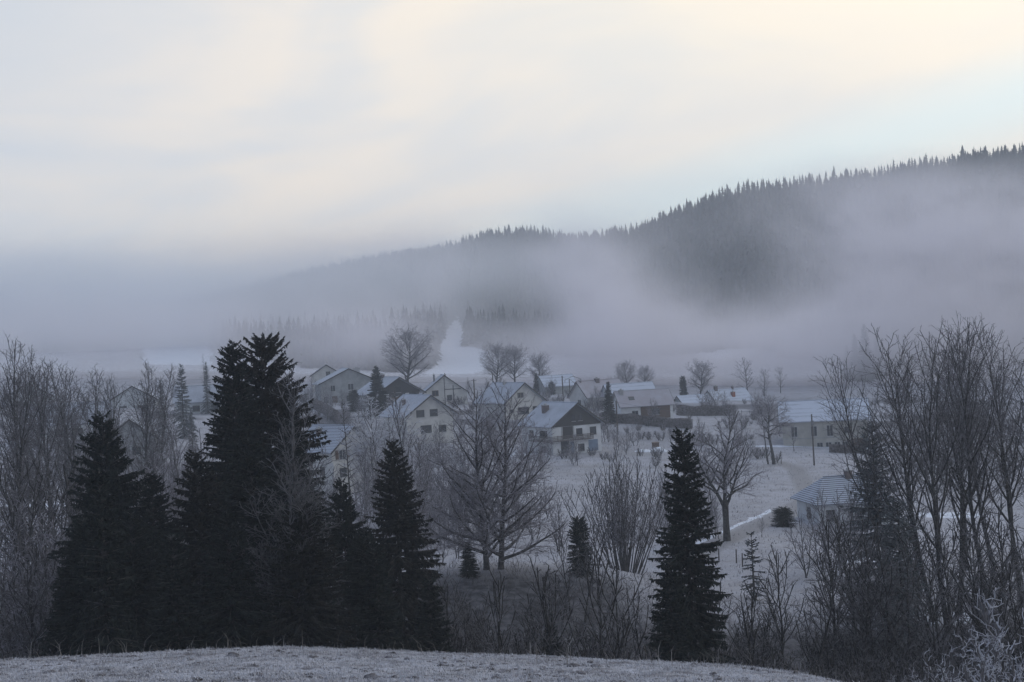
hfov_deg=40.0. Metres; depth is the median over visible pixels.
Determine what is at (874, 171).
ridge spruce
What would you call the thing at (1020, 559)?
thicket tree
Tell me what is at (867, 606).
sapling
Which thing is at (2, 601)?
thicket tree
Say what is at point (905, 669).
shrub
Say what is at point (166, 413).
ash tree
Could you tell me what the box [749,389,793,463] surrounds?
pollard
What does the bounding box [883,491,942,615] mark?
thicket tree
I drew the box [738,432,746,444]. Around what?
bush
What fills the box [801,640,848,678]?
shrub
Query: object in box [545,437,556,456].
thicket tree
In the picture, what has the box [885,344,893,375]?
spruce
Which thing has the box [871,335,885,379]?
spruce
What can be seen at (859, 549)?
thicket tree
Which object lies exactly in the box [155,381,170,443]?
spruce
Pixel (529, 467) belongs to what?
thicket tree
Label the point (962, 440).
bare tree
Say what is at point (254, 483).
spruce
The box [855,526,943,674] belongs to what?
thicket tree
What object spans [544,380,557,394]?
thicket tree
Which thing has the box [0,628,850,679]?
grass
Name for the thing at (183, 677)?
grass
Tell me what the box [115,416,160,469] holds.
house
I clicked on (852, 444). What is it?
bare tree
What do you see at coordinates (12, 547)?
thicket tree
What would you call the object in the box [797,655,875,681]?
shrub
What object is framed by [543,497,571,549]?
thicket tree
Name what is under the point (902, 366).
spruce
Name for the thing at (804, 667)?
shrub
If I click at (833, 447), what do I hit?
hedge
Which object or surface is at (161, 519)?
spruce
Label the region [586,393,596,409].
thicket tree
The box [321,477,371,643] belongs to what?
spruce
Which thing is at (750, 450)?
thicket tree
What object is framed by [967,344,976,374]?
spruce
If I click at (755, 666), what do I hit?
shrub
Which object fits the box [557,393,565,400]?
bush
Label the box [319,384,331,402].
thicket tree
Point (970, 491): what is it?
bare tree
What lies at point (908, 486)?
bare tree
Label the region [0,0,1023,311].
sky
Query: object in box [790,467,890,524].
cottage
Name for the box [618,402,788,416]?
overhead wire
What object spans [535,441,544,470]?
thicket tree
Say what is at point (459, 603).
thicket tree
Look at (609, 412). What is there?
spruce
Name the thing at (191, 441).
bare tree
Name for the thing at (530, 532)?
thicket tree
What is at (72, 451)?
thicket tree
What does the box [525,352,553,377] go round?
bare tree
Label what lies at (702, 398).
thicket tree
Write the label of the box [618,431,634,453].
thicket tree
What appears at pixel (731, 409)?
thicket tree
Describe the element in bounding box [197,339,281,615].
spruce
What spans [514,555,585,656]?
sapling
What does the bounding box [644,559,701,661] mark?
spruce
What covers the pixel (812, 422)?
utility pole
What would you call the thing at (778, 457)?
bush
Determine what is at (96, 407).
ash tree
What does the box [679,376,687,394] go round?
conifer
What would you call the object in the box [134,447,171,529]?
thicket tree
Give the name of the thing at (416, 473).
thicket tree
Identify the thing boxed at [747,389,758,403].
thicket tree
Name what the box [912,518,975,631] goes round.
thicket tree
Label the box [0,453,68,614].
bare tree
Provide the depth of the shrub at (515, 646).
91.36 m
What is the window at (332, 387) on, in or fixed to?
in the farmhouse
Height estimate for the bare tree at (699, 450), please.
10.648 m
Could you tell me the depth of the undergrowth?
118.73 m
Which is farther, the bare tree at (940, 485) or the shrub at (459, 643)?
the bare tree at (940, 485)
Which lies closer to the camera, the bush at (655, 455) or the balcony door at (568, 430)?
the bush at (655, 455)
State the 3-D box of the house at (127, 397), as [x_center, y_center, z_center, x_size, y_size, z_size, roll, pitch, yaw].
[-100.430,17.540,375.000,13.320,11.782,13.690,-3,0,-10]
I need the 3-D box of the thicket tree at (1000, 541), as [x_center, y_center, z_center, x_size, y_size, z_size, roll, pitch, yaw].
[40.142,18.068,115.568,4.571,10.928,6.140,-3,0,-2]
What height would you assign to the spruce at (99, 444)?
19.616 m
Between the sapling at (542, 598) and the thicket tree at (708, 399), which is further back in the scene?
the thicket tree at (708, 399)
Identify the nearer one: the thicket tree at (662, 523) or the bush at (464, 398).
the thicket tree at (662, 523)
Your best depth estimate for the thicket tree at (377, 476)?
184.90 m
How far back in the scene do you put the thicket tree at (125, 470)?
170.18 m
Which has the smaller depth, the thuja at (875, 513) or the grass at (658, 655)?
the grass at (658, 655)
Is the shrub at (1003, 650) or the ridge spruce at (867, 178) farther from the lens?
the ridge spruce at (867, 178)
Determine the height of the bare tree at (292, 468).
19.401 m
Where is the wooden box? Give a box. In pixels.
[652,442,659,446]
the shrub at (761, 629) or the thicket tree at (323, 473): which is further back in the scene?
the thicket tree at (323, 473)
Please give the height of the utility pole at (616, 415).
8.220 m
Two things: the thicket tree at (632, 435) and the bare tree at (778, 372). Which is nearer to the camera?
the thicket tree at (632, 435)
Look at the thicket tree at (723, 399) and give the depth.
382.90 m
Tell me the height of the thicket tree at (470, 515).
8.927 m
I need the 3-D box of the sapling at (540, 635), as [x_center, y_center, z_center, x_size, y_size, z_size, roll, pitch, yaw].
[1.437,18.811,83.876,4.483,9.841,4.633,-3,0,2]
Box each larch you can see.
[333,399,368,528]
[383,415,398,493]
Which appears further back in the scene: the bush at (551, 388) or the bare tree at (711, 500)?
the bush at (551, 388)
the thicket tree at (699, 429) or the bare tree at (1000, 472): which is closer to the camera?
the bare tree at (1000, 472)
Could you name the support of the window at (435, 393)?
in the house at (446, 387)
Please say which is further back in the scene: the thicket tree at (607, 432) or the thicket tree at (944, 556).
the thicket tree at (607, 432)
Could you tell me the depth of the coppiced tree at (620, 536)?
137.39 m
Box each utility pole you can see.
[615,401,617,433]
[811,414,814,464]
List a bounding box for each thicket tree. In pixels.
[0,489,55,623]
[0,496,57,631]
[0,543,53,659]
[0,561,52,658]
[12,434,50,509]
[12,498,67,631]
[17,517,81,635]
[52,420,85,498]
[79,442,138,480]
[129,460,186,543]
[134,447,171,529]
[134,452,189,566]
[158,423,195,510]
[161,447,209,601]
[185,427,215,528]
[306,387,313,400]
[308,382,321,398]
[310,464,330,516]
[318,394,334,412]
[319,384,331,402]
[322,398,333,420]
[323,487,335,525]
[325,464,354,512]
[336,402,352,423]
[336,411,348,423]
[338,389,346,409]
[342,445,384,520]
[350,435,382,516]
[352,478,376,527]
[353,394,368,416]
[357,393,367,413]
[367,474,388,516]
[368,439,387,514]
[371,413,385,438]
[383,394,392,407]
[402,435,435,506]
[412,433,440,509]
[413,427,430,459]
[414,469,445,531]
[416,500,449,562]
[417,439,461,519]
[422,456,463,519]
[427,475,456,547]
[428,432,441,459]
[430,420,445,449]
[434,575,469,647]
[437,437,448,455]
[439,439,450,464]
[443,466,467,529]
[444,493,473,558]
[450,598,485,652]
[451,589,495,653]
[457,423,468,449]
[458,448,480,499]
[462,470,490,534]
[462,608,507,653]
[510,472,528,526]
[510,595,541,653]
[513,485,548,540]
[516,432,535,466]
[520,448,535,487]
[533,476,556,518]
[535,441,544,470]
[536,384,550,396]
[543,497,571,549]
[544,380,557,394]
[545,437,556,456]
[545,570,575,621]
[564,434,584,465]
[564,443,578,463]
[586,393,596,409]
[590,386,603,408]
[592,400,604,418]
[601,415,611,441]
[609,425,621,449]
[609,427,617,443]
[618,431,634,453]
[625,421,641,445]
[646,397,660,418]
[651,504,684,544]
[652,465,671,506]
[652,487,677,534]
[667,418,681,444]
[693,417,707,443]
[695,387,707,407]
[698,487,719,528]
[701,389,713,404]
[707,389,721,405]
[708,494,722,538]
[720,392,728,404]
[725,399,738,418]
[732,409,748,433]
[745,441,755,456]
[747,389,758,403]
[781,508,822,577]
[801,488,834,559]
[804,511,881,631]
[821,491,853,565]
[828,511,892,647]
[831,561,910,670]
[833,483,870,551]
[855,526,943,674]
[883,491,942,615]
[899,556,971,681]
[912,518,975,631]
[930,558,1023,680]
[935,497,1005,632]
[947,530,1023,660]
[970,501,1022,619]
[982,552,1023,673]
[993,523,1023,645]
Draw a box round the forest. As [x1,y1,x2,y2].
[0,143,1023,371]
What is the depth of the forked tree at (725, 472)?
165.91 m
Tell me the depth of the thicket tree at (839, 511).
146.66 m
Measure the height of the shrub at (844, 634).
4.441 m
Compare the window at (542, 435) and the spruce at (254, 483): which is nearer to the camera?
the spruce at (254, 483)
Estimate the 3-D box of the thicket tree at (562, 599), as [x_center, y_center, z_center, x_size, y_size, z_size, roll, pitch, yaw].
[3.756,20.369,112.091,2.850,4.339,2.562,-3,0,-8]
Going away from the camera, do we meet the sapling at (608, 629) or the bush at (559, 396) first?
the sapling at (608, 629)
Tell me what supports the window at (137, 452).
in the house at (125, 433)
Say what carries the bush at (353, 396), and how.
on the ground at (458, 363)
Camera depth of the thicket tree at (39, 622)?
77.48 m
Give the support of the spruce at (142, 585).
on the ground at (458, 363)
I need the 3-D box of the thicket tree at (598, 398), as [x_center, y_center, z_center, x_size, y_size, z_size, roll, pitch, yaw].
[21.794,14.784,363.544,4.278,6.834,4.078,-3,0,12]
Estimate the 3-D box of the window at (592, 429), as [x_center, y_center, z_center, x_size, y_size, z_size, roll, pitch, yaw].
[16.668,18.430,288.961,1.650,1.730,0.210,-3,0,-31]
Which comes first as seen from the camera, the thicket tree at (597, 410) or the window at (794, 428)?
the window at (794, 428)
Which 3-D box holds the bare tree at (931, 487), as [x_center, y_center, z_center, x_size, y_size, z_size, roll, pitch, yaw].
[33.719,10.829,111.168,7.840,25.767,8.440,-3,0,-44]
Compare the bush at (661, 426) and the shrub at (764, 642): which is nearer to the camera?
the shrub at (764, 642)
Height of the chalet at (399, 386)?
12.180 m
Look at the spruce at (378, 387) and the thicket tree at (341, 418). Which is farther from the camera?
the spruce at (378, 387)
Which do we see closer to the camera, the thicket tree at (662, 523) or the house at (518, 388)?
the thicket tree at (662, 523)
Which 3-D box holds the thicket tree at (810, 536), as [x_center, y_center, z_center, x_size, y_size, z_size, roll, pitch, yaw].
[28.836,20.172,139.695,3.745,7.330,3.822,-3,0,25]
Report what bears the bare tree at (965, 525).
on the ground at (458, 363)
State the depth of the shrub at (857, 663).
77.76 m
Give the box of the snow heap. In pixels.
[651,447,666,451]
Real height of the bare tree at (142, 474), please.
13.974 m
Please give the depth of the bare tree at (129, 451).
148.30 m
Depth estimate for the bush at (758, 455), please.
273.62 m
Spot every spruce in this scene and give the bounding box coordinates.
[31,515,140,657]
[42,570,93,656]
[46,410,162,649]
[70,467,143,654]
[106,509,180,652]
[134,470,188,638]
[144,532,214,651]
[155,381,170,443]
[155,448,231,644]
[172,364,198,438]
[182,509,287,648]
[185,407,198,465]
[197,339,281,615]
[200,362,213,413]
[207,436,286,646]
[212,332,331,582]
[248,501,363,648]
[259,417,333,627]
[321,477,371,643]
[340,526,408,649]
[352,546,405,649]
[363,439,453,652]
[365,365,389,415]
[406,577,457,653]
[458,542,480,578]
[533,373,538,391]
[539,612,562,655]
[566,515,594,577]
[601,382,618,424]
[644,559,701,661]
[647,425,735,663]
[740,531,766,600]
[815,176,819,192]
[818,173,822,188]
[842,345,851,379]
[846,334,861,380]
[852,168,857,187]
[856,324,876,382]
[865,170,871,186]
[871,167,877,184]
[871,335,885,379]
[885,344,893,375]
[900,350,908,373]
[919,344,929,374]
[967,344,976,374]
[988,152,992,165]
[994,348,999,370]
[1016,341,1023,370]
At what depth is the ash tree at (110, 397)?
195.63 m
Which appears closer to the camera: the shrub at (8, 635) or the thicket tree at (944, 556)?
the shrub at (8, 635)
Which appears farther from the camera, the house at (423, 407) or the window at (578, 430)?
the house at (423, 407)
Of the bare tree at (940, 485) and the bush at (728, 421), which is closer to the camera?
the bare tree at (940, 485)
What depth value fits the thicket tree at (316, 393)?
389.22 m
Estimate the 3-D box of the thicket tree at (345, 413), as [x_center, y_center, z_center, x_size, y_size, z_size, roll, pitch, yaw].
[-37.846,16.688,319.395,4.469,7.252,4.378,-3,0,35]
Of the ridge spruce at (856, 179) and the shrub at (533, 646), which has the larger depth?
the ridge spruce at (856, 179)
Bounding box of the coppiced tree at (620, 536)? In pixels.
[558,445,668,574]
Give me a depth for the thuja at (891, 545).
103.79 m
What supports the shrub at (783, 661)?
on the ground at (458, 363)
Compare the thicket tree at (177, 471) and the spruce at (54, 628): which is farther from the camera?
the thicket tree at (177, 471)
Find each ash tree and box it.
[0,334,51,564]
[0,367,64,608]
[11,344,76,571]
[12,359,69,542]
[34,358,130,516]
[34,363,91,539]
[70,364,114,487]
[92,376,139,519]
[120,358,176,485]
[134,364,183,494]
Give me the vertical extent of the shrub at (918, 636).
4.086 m
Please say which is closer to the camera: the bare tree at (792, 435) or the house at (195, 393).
the bare tree at (792, 435)
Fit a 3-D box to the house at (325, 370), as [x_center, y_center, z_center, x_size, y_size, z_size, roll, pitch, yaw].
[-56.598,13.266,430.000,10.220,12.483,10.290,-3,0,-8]
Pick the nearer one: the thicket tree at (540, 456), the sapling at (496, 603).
the sapling at (496, 603)
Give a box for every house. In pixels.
[2,383,54,402]
[24,400,112,443]
[111,384,158,407]
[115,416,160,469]
[172,384,236,412]
[300,424,378,493]
[309,364,336,391]
[378,394,458,444]
[420,373,468,403]
[472,381,546,419]
[567,377,621,407]
[601,381,655,406]
[610,388,675,420]
[706,385,753,400]
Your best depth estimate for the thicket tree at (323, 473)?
169.10 m
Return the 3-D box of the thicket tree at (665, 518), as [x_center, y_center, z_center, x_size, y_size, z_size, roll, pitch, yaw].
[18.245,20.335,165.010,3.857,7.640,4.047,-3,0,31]
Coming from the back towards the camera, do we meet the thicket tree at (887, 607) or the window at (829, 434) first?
the window at (829, 434)
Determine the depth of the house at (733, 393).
416.20 m
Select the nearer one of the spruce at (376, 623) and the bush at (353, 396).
the spruce at (376, 623)
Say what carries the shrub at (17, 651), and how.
on the ground at (458, 363)
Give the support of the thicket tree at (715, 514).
on the ground at (458, 363)
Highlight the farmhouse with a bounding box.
[312,367,370,402]
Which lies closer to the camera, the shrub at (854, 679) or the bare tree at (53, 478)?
the shrub at (854, 679)
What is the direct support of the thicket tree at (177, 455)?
on the ground at (458, 363)
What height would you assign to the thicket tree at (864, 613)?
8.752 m
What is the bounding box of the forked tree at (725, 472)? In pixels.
[678,405,769,540]
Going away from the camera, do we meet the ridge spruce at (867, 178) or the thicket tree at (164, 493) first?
the thicket tree at (164, 493)
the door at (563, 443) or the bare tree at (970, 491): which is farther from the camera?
the door at (563, 443)
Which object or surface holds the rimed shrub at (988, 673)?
on the ground at (458, 363)
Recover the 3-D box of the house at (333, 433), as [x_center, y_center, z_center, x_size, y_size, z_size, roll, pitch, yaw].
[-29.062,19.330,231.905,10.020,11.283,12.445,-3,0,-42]
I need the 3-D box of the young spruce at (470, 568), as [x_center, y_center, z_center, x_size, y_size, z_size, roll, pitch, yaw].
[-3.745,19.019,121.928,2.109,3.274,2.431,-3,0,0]
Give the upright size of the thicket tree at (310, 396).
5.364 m
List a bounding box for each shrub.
[0,599,39,656]
[6,631,47,658]
[10,636,66,658]
[442,615,485,652]
[488,625,558,654]
[493,625,571,656]
[537,618,597,658]
[569,617,631,658]
[598,639,645,659]
[634,643,657,657]
[639,632,666,660]
[688,648,745,664]
[708,639,745,663]
[716,624,790,669]
[729,656,797,670]
[732,606,791,667]
[732,631,777,662]
[750,640,822,675]
[754,649,800,670]
[779,656,821,672]
[795,622,844,675]
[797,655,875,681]
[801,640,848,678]
[815,621,869,670]
[815,627,857,675]
[817,657,860,681]
[819,646,880,681]
[832,669,893,681]
[835,654,878,681]
[871,632,935,681]
[882,627,944,681]
[883,616,947,679]
[900,622,940,659]
[903,667,962,681]
[909,667,954,681]
[922,632,1006,681]
[931,654,977,681]
[944,653,1022,681]
[948,613,982,671]
[956,624,1017,671]
[959,657,1021,681]
[966,587,1023,681]
[966,623,1023,681]
[966,658,1018,681]
[974,648,1023,680]
[978,632,1021,673]
[1002,623,1023,658]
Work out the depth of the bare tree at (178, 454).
149.05 m
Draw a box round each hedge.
[311,399,347,423]
[599,412,692,428]
[675,404,736,415]
[829,444,866,453]
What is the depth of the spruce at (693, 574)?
81.51 m
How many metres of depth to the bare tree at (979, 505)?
136.69 m
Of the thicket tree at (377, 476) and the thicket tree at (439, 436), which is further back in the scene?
the thicket tree at (439, 436)
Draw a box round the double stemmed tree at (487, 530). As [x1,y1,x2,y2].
[411,378,568,569]
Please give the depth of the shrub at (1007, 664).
80.37 m
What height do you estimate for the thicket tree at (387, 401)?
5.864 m
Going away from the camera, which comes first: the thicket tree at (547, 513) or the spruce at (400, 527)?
the spruce at (400, 527)
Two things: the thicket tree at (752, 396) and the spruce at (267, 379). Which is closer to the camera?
the spruce at (267, 379)
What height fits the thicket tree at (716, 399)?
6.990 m
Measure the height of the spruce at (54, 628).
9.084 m
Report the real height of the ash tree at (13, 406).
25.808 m
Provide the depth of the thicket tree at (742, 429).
312.25 m
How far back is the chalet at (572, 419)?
287.54 m
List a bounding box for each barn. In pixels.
[534,374,575,393]
[674,394,712,402]
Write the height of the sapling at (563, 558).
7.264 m
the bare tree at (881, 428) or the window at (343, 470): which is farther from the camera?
the window at (343, 470)
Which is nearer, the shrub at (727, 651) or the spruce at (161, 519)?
the spruce at (161, 519)
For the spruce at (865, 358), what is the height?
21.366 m
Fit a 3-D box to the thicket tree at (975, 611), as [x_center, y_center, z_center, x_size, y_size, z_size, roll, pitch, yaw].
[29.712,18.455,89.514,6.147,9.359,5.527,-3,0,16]
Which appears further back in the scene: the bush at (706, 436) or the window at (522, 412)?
the window at (522, 412)
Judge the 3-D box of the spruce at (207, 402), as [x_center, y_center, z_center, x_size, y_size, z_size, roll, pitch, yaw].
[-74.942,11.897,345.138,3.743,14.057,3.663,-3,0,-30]
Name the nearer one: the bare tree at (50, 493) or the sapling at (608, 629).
the sapling at (608, 629)
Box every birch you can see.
[336,409,384,494]
[340,393,407,496]
[376,396,425,477]
[408,432,447,491]
[442,428,474,491]
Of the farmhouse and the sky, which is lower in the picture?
the farmhouse
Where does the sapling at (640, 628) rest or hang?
on the ground at (458, 363)
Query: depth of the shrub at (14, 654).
69.95 m
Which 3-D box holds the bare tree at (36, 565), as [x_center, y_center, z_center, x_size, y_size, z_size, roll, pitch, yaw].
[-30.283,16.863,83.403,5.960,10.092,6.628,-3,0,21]
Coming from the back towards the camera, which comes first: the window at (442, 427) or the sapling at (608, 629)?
the window at (442, 427)
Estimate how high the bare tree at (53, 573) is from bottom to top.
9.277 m
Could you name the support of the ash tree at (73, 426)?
on the ground at (458, 363)
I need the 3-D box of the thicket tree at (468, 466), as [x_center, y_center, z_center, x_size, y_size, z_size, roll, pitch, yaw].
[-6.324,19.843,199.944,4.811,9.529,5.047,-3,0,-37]
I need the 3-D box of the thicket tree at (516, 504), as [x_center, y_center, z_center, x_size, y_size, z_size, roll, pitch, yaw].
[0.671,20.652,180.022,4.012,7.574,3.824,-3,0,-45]
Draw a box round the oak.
[380,322,435,381]
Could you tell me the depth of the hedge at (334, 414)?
342.60 m
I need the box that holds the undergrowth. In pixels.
[6,554,1023,677]
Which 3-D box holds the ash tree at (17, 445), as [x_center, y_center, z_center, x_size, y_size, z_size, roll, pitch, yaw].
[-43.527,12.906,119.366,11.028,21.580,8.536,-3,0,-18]
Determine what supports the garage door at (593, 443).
in the chalet at (572, 419)
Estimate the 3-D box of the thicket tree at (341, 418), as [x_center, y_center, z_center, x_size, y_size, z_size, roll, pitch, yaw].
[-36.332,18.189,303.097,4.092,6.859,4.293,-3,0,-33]
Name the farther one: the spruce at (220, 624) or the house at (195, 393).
the house at (195, 393)
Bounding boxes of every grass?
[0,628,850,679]
[0,645,859,681]
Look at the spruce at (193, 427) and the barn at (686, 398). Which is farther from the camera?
the barn at (686, 398)
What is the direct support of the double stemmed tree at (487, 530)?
on the ground at (458, 363)
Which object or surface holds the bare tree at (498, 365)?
on the ground at (458, 363)
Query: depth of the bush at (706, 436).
299.39 m
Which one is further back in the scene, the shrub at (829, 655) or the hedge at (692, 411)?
the hedge at (692, 411)
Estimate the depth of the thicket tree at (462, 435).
290.46 m
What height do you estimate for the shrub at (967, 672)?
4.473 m
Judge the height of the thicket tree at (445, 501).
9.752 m
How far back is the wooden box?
295.57 m
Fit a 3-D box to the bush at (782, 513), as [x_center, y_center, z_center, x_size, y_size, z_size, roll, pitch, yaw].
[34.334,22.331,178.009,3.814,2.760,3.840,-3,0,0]
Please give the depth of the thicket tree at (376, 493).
185.13 m
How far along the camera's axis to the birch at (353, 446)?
209.73 m
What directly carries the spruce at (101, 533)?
on the ground at (458, 363)
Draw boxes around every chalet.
[356,373,426,407]
[516,401,605,454]
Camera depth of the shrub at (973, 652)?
93.41 m
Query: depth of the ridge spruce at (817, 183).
844.85 m
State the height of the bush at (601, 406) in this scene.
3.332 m
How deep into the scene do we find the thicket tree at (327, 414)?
331.59 m
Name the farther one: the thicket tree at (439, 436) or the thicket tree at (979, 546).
the thicket tree at (439, 436)
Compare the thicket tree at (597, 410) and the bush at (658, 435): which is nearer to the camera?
the bush at (658, 435)
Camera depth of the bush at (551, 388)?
417.65 m
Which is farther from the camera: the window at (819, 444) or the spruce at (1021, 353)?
the spruce at (1021, 353)
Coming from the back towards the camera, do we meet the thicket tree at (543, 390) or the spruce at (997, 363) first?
the spruce at (997, 363)
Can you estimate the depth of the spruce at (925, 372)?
484.69 m
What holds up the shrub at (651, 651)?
on the ground at (458, 363)
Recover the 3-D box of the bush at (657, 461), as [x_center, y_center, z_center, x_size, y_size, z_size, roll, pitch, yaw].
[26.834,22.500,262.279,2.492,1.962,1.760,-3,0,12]
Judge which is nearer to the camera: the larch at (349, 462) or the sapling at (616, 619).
the sapling at (616, 619)
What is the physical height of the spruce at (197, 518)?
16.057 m
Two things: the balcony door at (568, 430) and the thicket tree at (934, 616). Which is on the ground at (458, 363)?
the thicket tree at (934, 616)
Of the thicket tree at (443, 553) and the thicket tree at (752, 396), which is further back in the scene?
the thicket tree at (752, 396)
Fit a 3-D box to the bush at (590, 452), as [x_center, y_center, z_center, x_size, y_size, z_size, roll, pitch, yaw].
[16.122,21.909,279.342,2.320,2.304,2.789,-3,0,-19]
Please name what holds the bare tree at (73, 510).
on the ground at (458, 363)
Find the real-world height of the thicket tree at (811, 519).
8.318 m
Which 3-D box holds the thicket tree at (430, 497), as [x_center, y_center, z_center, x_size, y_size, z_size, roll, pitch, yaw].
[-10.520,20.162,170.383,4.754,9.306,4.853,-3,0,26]
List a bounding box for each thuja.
[839,418,915,610]
[872,496,943,656]
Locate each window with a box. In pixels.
[132,446,140,454]
[192,405,199,411]
[330,385,334,391]
[338,449,346,460]
[340,467,346,477]
[348,383,353,389]
[396,386,400,392]
[416,410,424,417]
[421,425,431,433]
[430,409,437,416]
[432,390,438,396]
[439,425,446,432]
[518,407,528,414]
[539,431,546,437]
[571,414,575,421]
[576,428,582,436]
[578,443,584,451]
[590,426,596,434]
[791,427,797,437]
[811,426,817,436]
[817,442,822,446]
[826,425,833,436]
[826,510,834,521]
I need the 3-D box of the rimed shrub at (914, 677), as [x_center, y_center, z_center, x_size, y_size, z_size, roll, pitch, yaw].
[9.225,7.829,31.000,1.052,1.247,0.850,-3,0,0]
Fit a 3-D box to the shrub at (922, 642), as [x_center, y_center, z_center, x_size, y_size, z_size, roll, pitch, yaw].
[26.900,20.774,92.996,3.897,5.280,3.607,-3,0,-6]
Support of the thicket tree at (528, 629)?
on the ground at (458, 363)
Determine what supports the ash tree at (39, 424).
on the ground at (458, 363)
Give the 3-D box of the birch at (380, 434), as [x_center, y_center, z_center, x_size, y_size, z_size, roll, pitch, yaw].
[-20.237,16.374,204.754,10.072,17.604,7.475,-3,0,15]
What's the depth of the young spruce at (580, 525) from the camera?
122.74 m
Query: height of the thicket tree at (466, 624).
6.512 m
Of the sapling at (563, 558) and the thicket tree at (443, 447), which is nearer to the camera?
the sapling at (563, 558)
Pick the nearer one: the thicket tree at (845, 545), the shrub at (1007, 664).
the shrub at (1007, 664)
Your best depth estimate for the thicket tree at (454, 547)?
155.01 m
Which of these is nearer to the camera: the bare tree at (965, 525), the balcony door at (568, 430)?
the bare tree at (965, 525)
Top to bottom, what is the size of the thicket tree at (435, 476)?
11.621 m
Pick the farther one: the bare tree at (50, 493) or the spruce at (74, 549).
the bare tree at (50, 493)
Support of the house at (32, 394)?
on the ground at (458, 363)
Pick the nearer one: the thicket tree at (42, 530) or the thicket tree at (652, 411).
the thicket tree at (42, 530)
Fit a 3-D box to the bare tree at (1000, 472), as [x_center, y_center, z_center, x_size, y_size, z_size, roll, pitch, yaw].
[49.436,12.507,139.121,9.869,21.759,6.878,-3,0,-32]
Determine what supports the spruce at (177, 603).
on the ground at (458, 363)
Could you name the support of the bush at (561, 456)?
on the ground at (458, 363)
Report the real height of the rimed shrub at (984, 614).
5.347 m
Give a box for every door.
[561,441,569,453]
[563,426,572,438]
[588,439,597,450]
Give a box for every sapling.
[429,576,475,653]
[457,566,522,653]
[500,573,569,655]
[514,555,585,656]
[543,527,578,611]
[553,540,639,659]
[571,517,612,622]
[573,553,652,660]
[611,585,660,660]
[703,572,745,663]
[719,579,773,666]
[756,542,818,666]
[787,543,848,673]
[803,511,869,664]
[827,527,903,649]
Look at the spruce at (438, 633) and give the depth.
83.77 m
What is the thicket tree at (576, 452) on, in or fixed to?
on the ground at (458, 363)
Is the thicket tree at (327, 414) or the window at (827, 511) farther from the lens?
the thicket tree at (327, 414)
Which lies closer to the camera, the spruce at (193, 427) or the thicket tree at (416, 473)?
the thicket tree at (416, 473)
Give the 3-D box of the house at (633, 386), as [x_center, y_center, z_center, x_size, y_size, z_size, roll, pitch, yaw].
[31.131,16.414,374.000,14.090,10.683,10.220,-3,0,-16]
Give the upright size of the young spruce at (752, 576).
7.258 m
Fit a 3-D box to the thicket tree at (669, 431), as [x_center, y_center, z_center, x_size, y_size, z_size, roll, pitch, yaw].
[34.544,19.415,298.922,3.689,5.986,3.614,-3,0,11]
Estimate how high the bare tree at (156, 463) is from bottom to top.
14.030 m
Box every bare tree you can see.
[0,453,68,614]
[0,453,86,610]
[0,541,59,657]
[0,556,55,658]
[7,537,68,645]
[11,449,92,622]
[51,482,91,574]
[120,436,148,506]
[136,453,185,538]
[148,444,163,492]
[157,418,185,513]
[163,464,187,558]
[165,430,188,517]
[178,424,204,478]
[234,362,347,636]
[369,390,450,568]
[478,341,513,380]
[496,342,528,381]
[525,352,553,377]
[614,358,637,382]
[636,366,654,381]
[685,359,714,393]
[691,434,708,498]
[699,449,722,508]
[728,358,759,389]
[757,369,770,395]
[775,367,786,392]
[787,420,798,449]
[811,351,919,585]
[843,324,959,622]
[865,348,942,578]
[878,322,984,631]
[912,377,955,558]
[913,322,1015,615]
[919,340,984,570]
[926,318,1023,605]
[926,346,1011,568]
[928,311,1022,614]
[970,359,1023,571]
[986,361,1023,532]
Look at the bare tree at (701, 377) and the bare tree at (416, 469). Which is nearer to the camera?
the bare tree at (416, 469)
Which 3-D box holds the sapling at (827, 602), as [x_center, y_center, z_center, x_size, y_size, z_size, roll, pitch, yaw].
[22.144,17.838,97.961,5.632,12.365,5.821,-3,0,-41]
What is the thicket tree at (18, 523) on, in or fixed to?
on the ground at (458, 363)
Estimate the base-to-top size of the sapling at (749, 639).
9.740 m
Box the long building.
[777,397,870,446]
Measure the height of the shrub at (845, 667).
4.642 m
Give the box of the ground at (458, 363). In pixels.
[0,161,1023,681]
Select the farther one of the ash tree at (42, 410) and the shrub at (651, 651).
the ash tree at (42, 410)
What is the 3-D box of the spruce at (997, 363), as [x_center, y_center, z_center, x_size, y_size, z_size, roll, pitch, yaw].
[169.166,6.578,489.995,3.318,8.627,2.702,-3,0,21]
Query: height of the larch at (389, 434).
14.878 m
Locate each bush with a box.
[347,389,360,411]
[456,396,466,404]
[548,382,555,394]
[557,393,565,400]
[557,449,569,458]
[587,446,597,455]
[594,399,605,409]
[598,452,608,459]
[605,452,616,461]
[635,430,644,438]
[643,431,654,439]
[650,446,664,459]
[651,456,661,465]
[653,430,665,440]
[659,422,666,429]
[698,432,710,443]
[723,416,734,427]
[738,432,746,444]
[739,417,748,426]
[749,411,757,419]
[751,447,764,458]
[757,446,770,457]
[769,453,782,462]
[771,506,797,527]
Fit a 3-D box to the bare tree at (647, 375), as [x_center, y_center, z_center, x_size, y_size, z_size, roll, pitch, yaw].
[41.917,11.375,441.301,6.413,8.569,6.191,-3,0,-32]
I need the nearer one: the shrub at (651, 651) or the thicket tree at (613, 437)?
the shrub at (651, 651)
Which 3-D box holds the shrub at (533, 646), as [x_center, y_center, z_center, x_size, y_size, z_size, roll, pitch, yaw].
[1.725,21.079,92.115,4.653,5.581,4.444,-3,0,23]
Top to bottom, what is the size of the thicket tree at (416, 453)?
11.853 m

